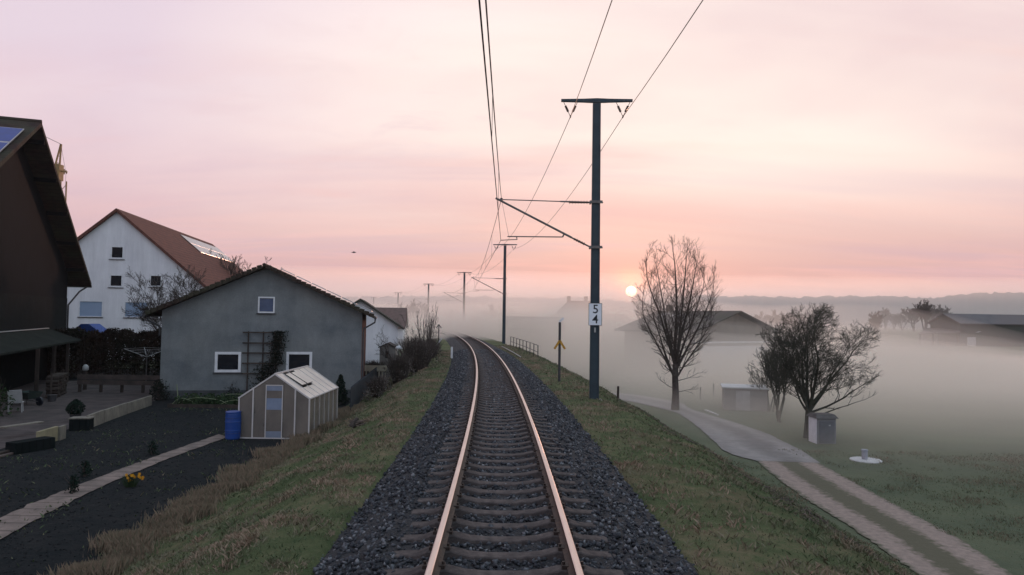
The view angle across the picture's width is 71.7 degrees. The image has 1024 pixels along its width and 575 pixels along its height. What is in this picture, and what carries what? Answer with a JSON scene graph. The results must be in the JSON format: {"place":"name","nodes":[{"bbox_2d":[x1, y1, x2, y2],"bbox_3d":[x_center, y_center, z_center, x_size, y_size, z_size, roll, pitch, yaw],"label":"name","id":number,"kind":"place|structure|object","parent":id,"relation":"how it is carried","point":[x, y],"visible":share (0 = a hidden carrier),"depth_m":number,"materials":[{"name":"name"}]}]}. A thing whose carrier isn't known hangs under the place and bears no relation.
{"place":"outdoors","nodes":[
{"label":"outdoors","id":0,"kind":"place"},
{"bbox_2d":[0,380,157,448],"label":"patio","id":1,"kind":"structure","parent":0,"point":[92,398],"depth_m":32.07,"materials":[{"name":"stone"}]},
{"bbox_2d":[7,390,23,411],"bbox_3d":[-20.979,4.793,29.935,0.542,0.991,0.620,2,-3,-29],"label":"garden chair","id":2,"kind":"object","parent":1,"relation":"on","point":[17,395],"visible":0.85,"depth_m":29.76,"materials":[{"name":"plastic"}]},
{"bbox_2d":[0,421,43,428],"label":"bench board","id":3,"kind":"object","parent":1,"relation":"on","point":[14,425],"visible":1,"depth_m":24.20,"materials":[{"name":"wood"}]},
{"bbox_2d":[17,390,43,404],"bbox_3d":[-22.203,5.076,32.485,1.955,0.603,0.700,0,-3,21],"label":"wheelbarrow","id":4,"kind":"object","parent":1,"relation":"on","point":[27,395],"visible":0.76,"depth_m":32.20,"materials":[{"name":"metal"}]},
{"bbox_2d":[47,394,56,401],"bbox_3d":[-21.890,5.269,33.705,0.420,0.320,0.410,1,-2,0],"label":"bucket","id":5,"kind":"object","parent":1,"relation":"on","point":[52,397],"visible":1,"depth_m":33.56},
{"bbox_2d":[45,369,67,397],"bbox_3d":[-23.117,4.882,36.025,0.540,1.250,2.680,2,-3,-22],"label":"firewood stack","id":6,"kind":"object","parent":1,"relation":"on","point":[56,383],"visible":0.97,"depth_m":35.07,"materials":[{"name":"brown wood"}]},
{"bbox_2d":[65,399,85,416],"bbox_3d":[-17.077,4.799,27.704,0.691,0.902,0.691,1,-2,0],"label":"potted conifer","id":7,"kind":"object","parent":1,"relation":"on","point":[74,404],"visible":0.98,"depth_m":27.59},
{"bbox_2d":[77,373,159,392],"bbox_3d":[-20.797,5.160,37.755,4.679,1.100,0.160,1,-2,0],"label":"board fence","id":8,"kind":"object","parent":1,"relation":"on","point":[121,380],"visible":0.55,"depth_m":37.69,"materials":[{"name":"brown wood"}]},
{"bbox_2d":[125,347,160,380],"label":"rotary dryer","id":9,"kind":"object","parent":1,"relation":"on","point":[146,356],"visible":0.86,"depth_m":43.29,"materials":[{"name":"metal"}]},
{"bbox_2d":[77,324,106,368],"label":"blue playhouse","id":10,"kind":"object","parent":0,"point":[90,327],"visible":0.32,"depth_m":52.95,"materials":[{"name":"plastic"}]},
{"bbox_2d":[0,434,224,538],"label":"garden path","id":11,"kind":"structure","parent":0,"point":[13,520],"depth_m":16.73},
{"bbox_2d":[37,402,364,574],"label":"dry grass","id":12,"kind":"structure","parent":0,"point":[123,549],"depth_m":14.61,"materials":[{"name":"plant"}]},
{"bbox_2d":[365,359,388,376],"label":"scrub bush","id":13,"kind":"object","parent":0,"point":[375,363],"visible":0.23,"depth_m":46.62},
{"bbox_2d":[0,322,1023,574],"bbox_3d":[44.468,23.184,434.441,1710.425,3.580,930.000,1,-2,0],"label":"ground","id":14,"kind":"structure","parent":0,"point":[948,400],"depth_m":23.74,"materials":[{"name":"plant"}]},
{"bbox_2d":[0,378,18,415],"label":"patio shrub","id":15,"kind":"object","parent":14,"relation":"on","point":[3,395],"visible":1,"depth_m":28.67,"materials":[{"name":"green plant"}]},
{"bbox_2d":[5,436,54,454],"bbox_3d":[-14.890,4.874,21.915,0.480,0.340,1.240,0,-3,21],"label":"compost box","id":16,"kind":"object","parent":14,"relation":"on","point":[30,445],"visible":0.91,"depth_m":21.72,"materials":[{"name":"plastic"}]},
{"bbox_2d":[0,116,91,391],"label":"old barn","id":17,"kind":"structure","parent":14,"relation":"on","point":[43,267],"depth_m":40.63,"materials":[{"name":"brown wood"}]},
{"bbox_2d":[36,426,57,440],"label":"edging slab","id":18,"kind":"structure","parent":14,"relation":"on","point":[52,432],"depth_m":23.20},
{"bbox_2d":[47,137,67,201],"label":"tower crane","id":19,"kind":"object","parent":14,"relation":"on","point":[61,171],"visible":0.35,"depth_m":80.59,"materials":[{"name":"metal"}]},
{"bbox_2d":[58,425,65,440],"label":"edging slab","id":20,"kind":"structure","parent":14,"relation":"on","point":[61,432],"depth_m":23.76,"materials":[{"name":"concrete"}]},
{"bbox_2d":[64,473,79,493],"bbox_3d":[-10.473,4.673,16.846,0.342,0.479,0.356,2,-2,-17],"label":"garden seedling","id":21,"kind":"object","parent":14,"relation":"on","point":[75,481],"visible":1,"depth_m":16.83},
{"bbox_2d":[68,416,94,430],"bbox_3d":[-15.709,4.963,25.848,0.720,0.460,0.480,1,-2,-11],"label":"planter box","id":22,"kind":"object","parent":14,"relation":"on","point":[81,423],"visible":1,"depth_m":25.66,"materials":[{"name":"concrete"}]},
{"bbox_2d":[76,460,92,477],"bbox_3d":[-11.192,4.747,18.609,0.341,0.468,0.374,0,-2,13],"label":"garden seedling","id":23,"kind":"object","parent":14,"relation":"on","point":[85,469],"visible":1,"depth_m":18.56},
{"bbox_2d":[82,364,88,389],"bbox_3d":[-23.434,4.974,38.890,0.320,1.490,0.320,1,-2,0],"label":"garden lamp","id":24,"kind":"object","parent":14,"relation":"on","point":[85,368],"visible":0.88,"depth_m":38.81,"materials":[{"name":"white glass"}]},
{"bbox_2d":[86,410,104,426],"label":"edging slab","id":25,"kind":"structure","parent":14,"relation":"on","point":[99,417],"depth_m":26.98,"materials":[{"name":"concrete"}]},
{"bbox_2d":[47,326,161,377],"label":"hedge","id":26,"kind":"object","parent":14,"relation":"on","point":[103,342],"visible":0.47,"depth_m":46.09,"materials":[{"name":"plant"}]},
{"bbox_2d":[104,403,126,421],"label":"edging slab","id":27,"kind":"structure","parent":14,"relation":"on","point":[114,412],"depth_m":28.71,"materials":[{"name":"concrete"}]},
{"bbox_2d":[0,407,249,565],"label":"weeds","id":28,"kind":"object","parent":14,"relation":"on","point":[42,515],"visible":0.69,"depth_m":20.38,"materials":[{"name":"green plant"}]},
{"bbox_2d":[119,472,144,487],"bbox_3d":[-9.421,4.768,17.600,0.538,0.359,0.544,1,-2,0],"label":"daffodil clump","id":29,"kind":"object","parent":14,"relation":"on","point":[131,482],"visible":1,"depth_m":17.55,"materials":[{"name":"green plant"}]},
{"bbox_2d":[127,395,151,413],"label":"edging slab","id":30,"kind":"structure","parent":14,"relation":"on","point":[138,404],"depth_m":31.36,"materials":[{"name":"concrete"}]},
{"bbox_2d":[143,440,159,454],"bbox_3d":[-10.937,4.865,21.509,0.352,0.493,0.374,0,-3,28],"label":"garden seedling","id":31,"kind":"object","parent":14,"relation":"on","point":[153,445],"visible":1,"depth_m":21.51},
{"bbox_2d":[66,208,242,360],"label":"white farmhouse","id":32,"kind":"object","parent":14,"relation":"on","point":[116,244],"visible":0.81,"depth_m":62.28,"materials":[{"name":"paint"}]},
{"bbox_2d":[78,301,102,317],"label":"shuttered window","id":33,"kind":"structure","parent":32,"relation":"in","point":[87,309],"depth_m":61.70,"materials":[{"name":"white paint"}]},
{"bbox_2d":[108,274,122,287],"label":"window","id":34,"kind":"structure","parent":32,"relation":"in","point":[115,280],"depth_m":62.09,"materials":[{"name":"white paint"}]},
{"bbox_2d":[109,245,124,259],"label":"window","id":35,"kind":"structure","parent":32,"relation":"in","point":[116,252],"depth_m":62.20,"materials":[{"name":"white paint"}]},
{"bbox_2d":[123,301,147,317],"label":"shuttered window","id":36,"kind":"structure","parent":32,"relation":"in","point":[127,306],"depth_m":62.21,"materials":[{"name":"white paint"}]},
{"bbox_2d":[148,274,162,287],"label":"window","id":37,"kind":"structure","parent":32,"relation":"in","point":[151,276],"depth_m":62.59,"materials":[{"name":"white paint"}]},
{"bbox_2d":[149,378,173,399],"bbox_3d":[-17.349,5.009,34.856,1.170,1.154,1.001,3,-3,-43],"label":"shrub","id":38,"kind":"object","parent":14,"relation":"on","point":[158,391],"visible":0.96,"depth_m":34.72,"materials":[{"name":"green plant"}]},
{"bbox_2d":[121,265,223,340],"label":"garden bare tree","id":39,"kind":"object","parent":14,"relation":"on","point":[175,292],"visible":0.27,"depth_m":47.92,"materials":[{"name":"brown plant"}]},
{"bbox_2d":[167,392,242,407],"bbox_3d":[-13.536,5.273,33.327,4.260,0.588,2.260,1,-2,0],"label":"vegetable bed","id":40,"kind":"object","parent":14,"relation":"on","point":[196,400],"visible":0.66,"depth_m":32.54,"materials":[{"name":"green plant"}]},
{"bbox_2d":[225,410,240,439],"bbox_3d":[-9.630,4.744,24.454,0.550,0.955,0.550,1,-2,0],"label":"water barrel","id":41,"kind":"object","parent":14,"relation":"on","point":[232,424],"visible":1,"depth_m":24.24,"materials":[{"name":"blue plastic"}]},
{"bbox_2d":[210,248,281,275],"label":"distant bare tree","id":42,"kind":"object","parent":14,"relation":"on","point":[232,268],"visible":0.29,"depth_m":81.09,"materials":[{"name":"brown plant"}]},
{"bbox_2d":[143,263,376,398],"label":"stucco house","id":43,"kind":"structure","parent":14,"relation":"on","point":[203,338],"depth_m":36.21,"materials":[{"name":"grey concrete"}]},
{"bbox_2d":[213,352,241,373],"bbox_3d":[-14.421,3.812,35.950,1.380,1.089,0.180,1,-2,-11],"label":"window","id":44,"kind":"structure","parent":43,"relation":"in","point":[225,362],"depth_m":35.97,"materials":[{"name":"white paint"}]},
{"bbox_2d":[242,331,282,391],"bbox_3d":[-12.737,3.948,36.159,1.994,3.416,0.080,1,-2,-11],"label":"trellis","id":45,"kind":"object","parent":43,"relation":"attached to","point":[262,352],"visible":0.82,"depth_m":36.08,"materials":[{"name":"brown wood"}]},
{"bbox_2d":[245,330,288,390],"bbox_3d":[-12.404,3.930,36.029,2.555,3.569,0.359,1,-2,-11],"label":"climbing plant","id":46,"kind":"object","parent":45,"relation":"attached to","point":[275,349],"visible":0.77,"depth_m":36.12,"materials":[{"name":"green plant"}]},
{"bbox_2d":[256,297,275,313],"bbox_3d":[-12.625,0.920,36.398,0.939,0.889,0.180,1,-2,-11],"label":"window","id":47,"kind":"structure","parent":43,"relation":"in","point":[266,305],"depth_m":36.44,"materials":[{"name":"white paint"}]},
{"bbox_2d":[286,352,311,369],"bbox_3d":[-11.004,3.853,36.628,1.287,1.052,0.102,1,-2,-11],"label":"window","id":48,"kind":"structure","parent":43,"relation":"in","point":[293,360],"depth_m":36.63,"materials":[{"name":"white paint"}]},
{"bbox_2d":[118,350,450,574],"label":"grass","id":49,"kind":"structure","parent":14,"relation":"on","point":[228,537],"depth_m":13.17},
{"bbox_2d":[238,365,338,438],"bbox_3d":[-8.260,4.244,26.569,2.560,2.365,4.070,1,-2,0],"label":"greenhouse","id":50,"kind":"object","parent":14,"relation":"on","point":[285,403],"visible":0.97,"depth_m":24.60,"materials":[{"name":"metal"}]},
{"bbox_2d":[264,385,282,437],"bbox_3d":[-8.261,4.295,24.578,0.600,1.820,0.035,1,-2,0],"label":"door","id":51,"kind":"structure","parent":50,"relation":"in","point":[274,393],"depth_m":24.57,"materials":[{"name":"metal"}]},
{"bbox_2d":[336,374,349,404],"bbox_3d":[-8.272,4.946,34.092,0.968,1.576,0.922,3,-3,-38],"label":"conifer","id":52,"kind":"object","parent":14,"relation":"on","point":[342,390],"visible":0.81,"depth_m":33.99,"materials":[{"name":"green plant"}]},
{"bbox_2d":[348,417,366,427],"bbox_3d":[-4.831,4.291,22.454,0.833,0.361,0.381,1,-2,0],"label":"brush heap","id":53,"kind":"object","parent":14,"relation":"on","point":[355,422],"visible":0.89,"depth_m":22.36,"materials":[{"name":"brown plant"}]},
{"bbox_2d":[349,367,376,409],"bbox_3d":[-7.692,5.144,37.164,0.067,1.090,12.358,1,-2,-6],"label":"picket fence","id":54,"kind":"object","parent":14,"relation":"on","point":[358,387],"visible":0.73,"depth_m":34.35,"materials":[{"name":"wood"}]},
{"bbox_2d":[364,365,386,377],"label":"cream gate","id":55,"kind":"structure","parent":14,"relation":"on","point":[369,368],"depth_m":43.37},
{"bbox_2d":[345,301,407,345],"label":"hazy house","id":56,"kind":"structure","parent":14,"relation":"on","point":[393,313],"depth_m":94.43,"materials":[{"name":"white paint"}]},
{"bbox_2d":[360,374,393,401],"bbox_3d":[-6.668,4.905,35.059,1.410,0.978,7.042,1,-2,0],"label":"scrub bush","id":57,"kind":"object","parent":14,"relation":"on","point":[378,386],"visible":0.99,"depth_m":34.46,"materials":[{"name":"plant"}]},
{"bbox_2d":[352,299,403,363],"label":"white cottage","id":58,"kind":"structure","parent":14,"relation":"on","point":[389,330],"depth_m":63.09,"materials":[{"name":"paint"}]},
{"bbox_2d":[378,342,396,375],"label":"garden shed","id":59,"kind":"structure","parent":14,"relation":"on","point":[392,349],"depth_m":49.84,"materials":[{"name":"grey wood"}]},
{"bbox_2d":[375,351,416,384],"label":"scrub bush","id":60,"kind":"object","parent":14,"relation":"on","point":[399,368],"visible":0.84,"depth_m":40.20,"materials":[{"name":"plant"}]},
{"bbox_2d":[393,336,425,358],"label":"scrub bush","id":61,"kind":"object","parent":14,"relation":"on","point":[406,343],"visible":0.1,"depth_m":61.17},
{"bbox_2d":[375,314,443,371],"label":"spreading bare bush","id":62,"kind":"object","parent":14,"relation":"on","point":[407,341],"visible":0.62,"depth_m":46.97,"materials":[{"name":"plant"}]},
{"bbox_2d":[398,300,428,330],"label":"distant tree","id":63,"kind":"object","parent":14,"relation":"on","point":[412,308],"visible":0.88,"depth_m":149.35,"materials":[{"name":"grey plant"}]},
{"bbox_2d":[397,337,446,372],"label":"scrub bush","id":64,"kind":"object","parent":14,"relation":"on","point":[419,351],"visible":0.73,"depth_m":43.32,"materials":[{"name":"plant"}]},
{"bbox_2d":[415,302,437,356],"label":"narrow bare bush","id":65,"kind":"object","parent":14,"relation":"on","point":[430,332],"visible":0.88,"depth_m":51.75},
{"bbox_2d":[422,338,443,357],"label":"scrub bush","id":66,"kind":"object","parent":14,"relation":"on","point":[436,352],"visible":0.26,"depth_m":55.34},
{"bbox_2d":[444,309,462,330],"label":"distant tree","id":67,"kind":"object","parent":14,"relation":"on","point":[453,322],"visible":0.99,"depth_m":189.31,"materials":[{"name":"grey plant"}]},
{"bbox_2d":[444,272,471,332],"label":"catenary mast","id":68,"kind":"object","parent":14,"relation":"on","point":[463,325],"visible":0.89,"depth_m":126.92,"materials":[{"name":"metal"}]},
{"bbox_2d":[467,316,483,335],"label":"distant tree","id":69,"kind":"object","parent":14,"relation":"on","point":[475,324],"visible":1,"depth_m":129.58,"materials":[{"name":"grey plant"}]},
{"bbox_2d":[480,305,506,339],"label":"distant tree","id":70,"kind":"object","parent":14,"relation":"on","point":[494,320],"visible":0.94,"depth_m":149.29,"materials":[{"name":"grey plant"}]},
{"bbox_2d":[471,244,516,343],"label":"catenary mast","id":71,"kind":"object","parent":14,"relation":"on","point":[504,278],"visible":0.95,"depth_m":79.95,"materials":[{"name":"metal"}]},
{"bbox_2d":[313,325,698,574],"bbox_3d":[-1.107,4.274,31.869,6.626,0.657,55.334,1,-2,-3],"label":"ballast","id":72,"kind":"structure","parent":14,"relation":"on","point":[532,380],"depth_m":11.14,"materials":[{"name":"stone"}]},
{"bbox_2d":[385,324,623,574],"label":"railway track","id":73,"kind":"structure","parent":72,"relation":"on","point":[444,536],"depth_m":10.71,"materials":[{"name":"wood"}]},
{"bbox_2d":[501,310,538,323],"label":"distant tree","id":74,"kind":"object","parent":14,"relation":"on","point":[510,313],"visible":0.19,"depth_m":157.97,"materials":[{"name":"grey plant"}]},
{"bbox_2d":[510,337,537,356],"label":"metal railing","id":75,"kind":"object","parent":14,"relation":"on","point":[524,346],"visible":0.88,"depth_m":61.83,"materials":[{"name":"metal"}]},
{"bbox_2d":[505,316,565,359],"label":"shed","id":76,"kind":"structure","parent":14,"relation":"on","point":[541,333],"depth_m":108.38,"materials":[{"name":"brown wood"}]},
{"bbox_2d":[554,318,565,381],"bbox_3d":[2.241,3.084,33.386,0.585,3.369,0.157,1,-2,0],"label":"signal post","id":77,"kind":"object","parent":14,"relation":"on","point":[559,343],"visible":0.85,"depth_m":33.35,"materials":[{"name":"yellow paint"}]},
{"bbox_2d":[495,98,632,400],"bbox_3d":[1.923,-1.112,26.919,5.198,12.280,0.600,1,-2,2],"label":"catenary mast","id":78,"kind":"object","parent":14,"relation":"on","point":[595,314],"visible":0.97,"depth_m":26.83,"materials":[{"name":"metal"}]},
{"bbox_2d":[394,0,501,305],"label":"overhead line","id":79,"kind":"object","parent":78,"relation":"hanging from","point":[493,109],"visible":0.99,"depth_m":10.77,"materials":[{"name":"metal"}]},
{"bbox_2d":[385,0,611,296],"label":"feeder wire","id":80,"kind":"object","parent":78,"relation":"attached to","point":[568,120],"visible":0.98,"depth_m":24.32,"materials":[{"name":"metal"}]},
{"bbox_2d":[377,0,702,296],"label":"feeder wire","id":81,"kind":"object","parent":78,"relation":"attached to","point":[624,114],"visible":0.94,"depth_m":23.20,"materials":[{"name":"metal"}]},
{"bbox_2d":[552,296,632,353],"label":"house","id":82,"kind":"structure","parent":14,"relation":"on","point":[576,331],"depth_m":130.26,"materials":[{"name":"white paint"}]},
{"bbox_2d":[495,344,845,574],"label":"grass","id":83,"kind":"structure","parent":14,"relation":"on","point":[706,475],"depth_m":13.27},
{"bbox_2d":[632,235,722,409],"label":"tall bare tree","id":84,"kind":"object","parent":14,"relation":"on","point":[675,353],"visible":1,"depth_m":50.70,"materials":[{"name":"brown plant"}]},
{"bbox_2d":[614,305,782,375],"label":"wide barn","id":85,"kind":"structure","parent":14,"relation":"on","point":[733,344],"depth_m":85.45,"materials":[{"name":"grey tile"}]},
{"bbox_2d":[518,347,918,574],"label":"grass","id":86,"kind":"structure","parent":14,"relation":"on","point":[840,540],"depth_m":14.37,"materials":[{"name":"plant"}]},
{"bbox_2d":[720,383,768,411],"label":"concrete hut","id":87,"kind":"object","parent":14,"relation":"on","point":[744,397],"visible":0.85,"depth_m":51.17,"materials":[{"name":"concrete"}]},
{"bbox_2d":[736,391,749,410],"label":"door","id":88,"kind":"structure","parent":87,"relation":"in","point":[742,397],"depth_m":51.14,"materials":[{"name":"metal"}]},
{"bbox_2d":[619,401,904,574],"bbox_3d":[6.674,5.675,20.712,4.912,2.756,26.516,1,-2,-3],"label":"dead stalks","id":89,"kind":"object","parent":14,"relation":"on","point":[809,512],"visible":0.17,"depth_m":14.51,"materials":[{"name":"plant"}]},
{"bbox_2d":[745,344,784,411],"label":"bushy bare tree","id":90,"kind":"object","parent":14,"relation":"on","point":[769,406],"visible":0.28,"depth_m":51.14,"materials":[{"name":"brown plant"}]},
{"bbox_2d":[752,330,797,421],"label":"bushy bare tree","id":91,"kind":"object","parent":14,"relation":"on","point":[778,389],"visible":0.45,"depth_m":45.85,"materials":[{"name":"brown plant"}]},
{"bbox_2d":[765,310,788,343],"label":"distant tree","id":92,"kind":"object","parent":14,"relation":"on","point":[776,319],"visible":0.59,"depth_m":149.35,"materials":[{"name":"grey plant"}]},
{"bbox_2d":[781,313,813,340],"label":"distant tree","id":93,"kind":"object","parent":14,"relation":"on","point":[790,317],"visible":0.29,"depth_m":157.55,"materials":[{"name":"grey plant"}]},
{"bbox_2d":[756,301,882,437],"bbox_3d":[17.338,4.779,39.849,6.630,7.972,6.205,1,-2,0],"label":"wind bent tree","id":94,"kind":"object","parent":14,"relation":"on","point":[808,339],"visible":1,"depth_m":39.48,"materials":[{"name":"brown plant"}]},
{"bbox_2d":[806,412,838,443],"bbox_3d":[16.746,7.631,38.237,1.240,1.650,1.150,1,-2,-4],"label":"utility hut","id":95,"kind":"object","parent":14,"relation":"on","point":[822,428],"visible":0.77,"depth_m":37.76,"materials":[{"name":"white paint"}]},
{"bbox_2d":[819,421,834,442],"bbox_3d":[16.784,7.711,37.735,0.840,1.150,0.047,1,-2,-4],"label":"door","id":96,"kind":"structure","parent":95,"relation":"in","point":[826,428],"depth_m":37.73,"materials":[{"name":"plastic"}]},
{"bbox_2d":[849,449,882,463],"bbox_3d":[16.695,7.953,33.418,1.400,0.610,1.400,1,-2,0],"label":"manhole","id":97,"kind":"object","parent":14,"relation":"on","point":[864,458],"visible":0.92,"depth_m":33.35,"materials":[{"name":"concrete"}]},
{"bbox_2d":[721,449,1023,566],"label":"meadow grass","id":98,"kind":"structure","parent":14,"relation":"on","point":[961,480],"depth_m":28.68,"materials":[{"name":"plant"}]},
{"bbox_2d":[868,310,886,336],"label":"distant tree","id":99,"kind":"object","parent":14,"relation":"on","point":[876,321],"visible":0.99,"depth_m":189.33,"materials":[{"name":"grey plant"}]},
{"bbox_2d":[880,307,890,329],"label":"distant tree","id":100,"kind":"object","parent":14,"relation":"on","point":[884,313],"visible":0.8,"depth_m":315.98,"materials":[{"name":"grey plant"}]},
{"bbox_2d":[758,461,1012,574],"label":"dirt lane","id":101,"kind":"structure","parent":14,"relation":"on","point":[916,544],"depth_m":22.83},
{"bbox_2d":[890,312,909,330],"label":"distant tree","id":102,"kind":"object","parent":14,"relation":"on","point":[899,319],"visible":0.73,"depth_m":309.67,"materials":[{"name":"grey plant"}]},
{"bbox_2d":[900,307,919,331],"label":"distant tree","id":103,"kind":"object","parent":14,"relation":"on","point":[911,314],"visible":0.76,"depth_m":283.83,"materials":[{"name":"grey plant"}]},
{"bbox_2d":[913,299,932,329],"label":"distant tree","id":104,"kind":"object","parent":14,"relation":"on","point":[923,310],"visible":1,"depth_m":269.93,"materials":[{"name":"grey plant"}]},
{"bbox_2d":[927,305,944,320],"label":"distant tree","id":105,"kind":"object","parent":14,"relation":"on","point":[934,315],"visible":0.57,"depth_m":283.78,"materials":[{"name":"grey plant"}]},
{"bbox_2d":[933,304,951,314],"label":"distant tree","id":106,"kind":"object","parent":14,"relation":"on","point":[946,310],"visible":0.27,"depth_m":296.04,"materials":[{"name":"grey plant"}]},
{"bbox_2d":[918,314,1023,346],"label":"field barn","id":107,"kind":"structure","parent":14,"relation":"on","point":[1001,330],"depth_m":148.52,"materials":[{"name":"metal"}]},
{"bbox_2d":[967,337,975,345],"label":"door","id":108,"kind":"structure","parent":107,"relation":"in","point":[971,341],"depth_m":147.18,"materials":[{"name":"plastic"}]},
{"bbox_2d":[0,0,1023,302],"label":"sky","id":109,"kind":"structure","parent":0,"point":[812,148],"materials":[{"name":"pink"}]},
{"bbox_2d":[340,291,1023,327],"bbox_3d":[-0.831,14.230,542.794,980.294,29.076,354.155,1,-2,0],"label":"hills","id":110,"kind":"structure","parent":0,"point":[848,309],"depth_m":518.30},
{"bbox_2d":[611,392,819,462],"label":"road","id":111,"kind":"structure","parent":0,"point":[734,438],"depth_m":39.21,"materials":[{"name":"asphalt"}]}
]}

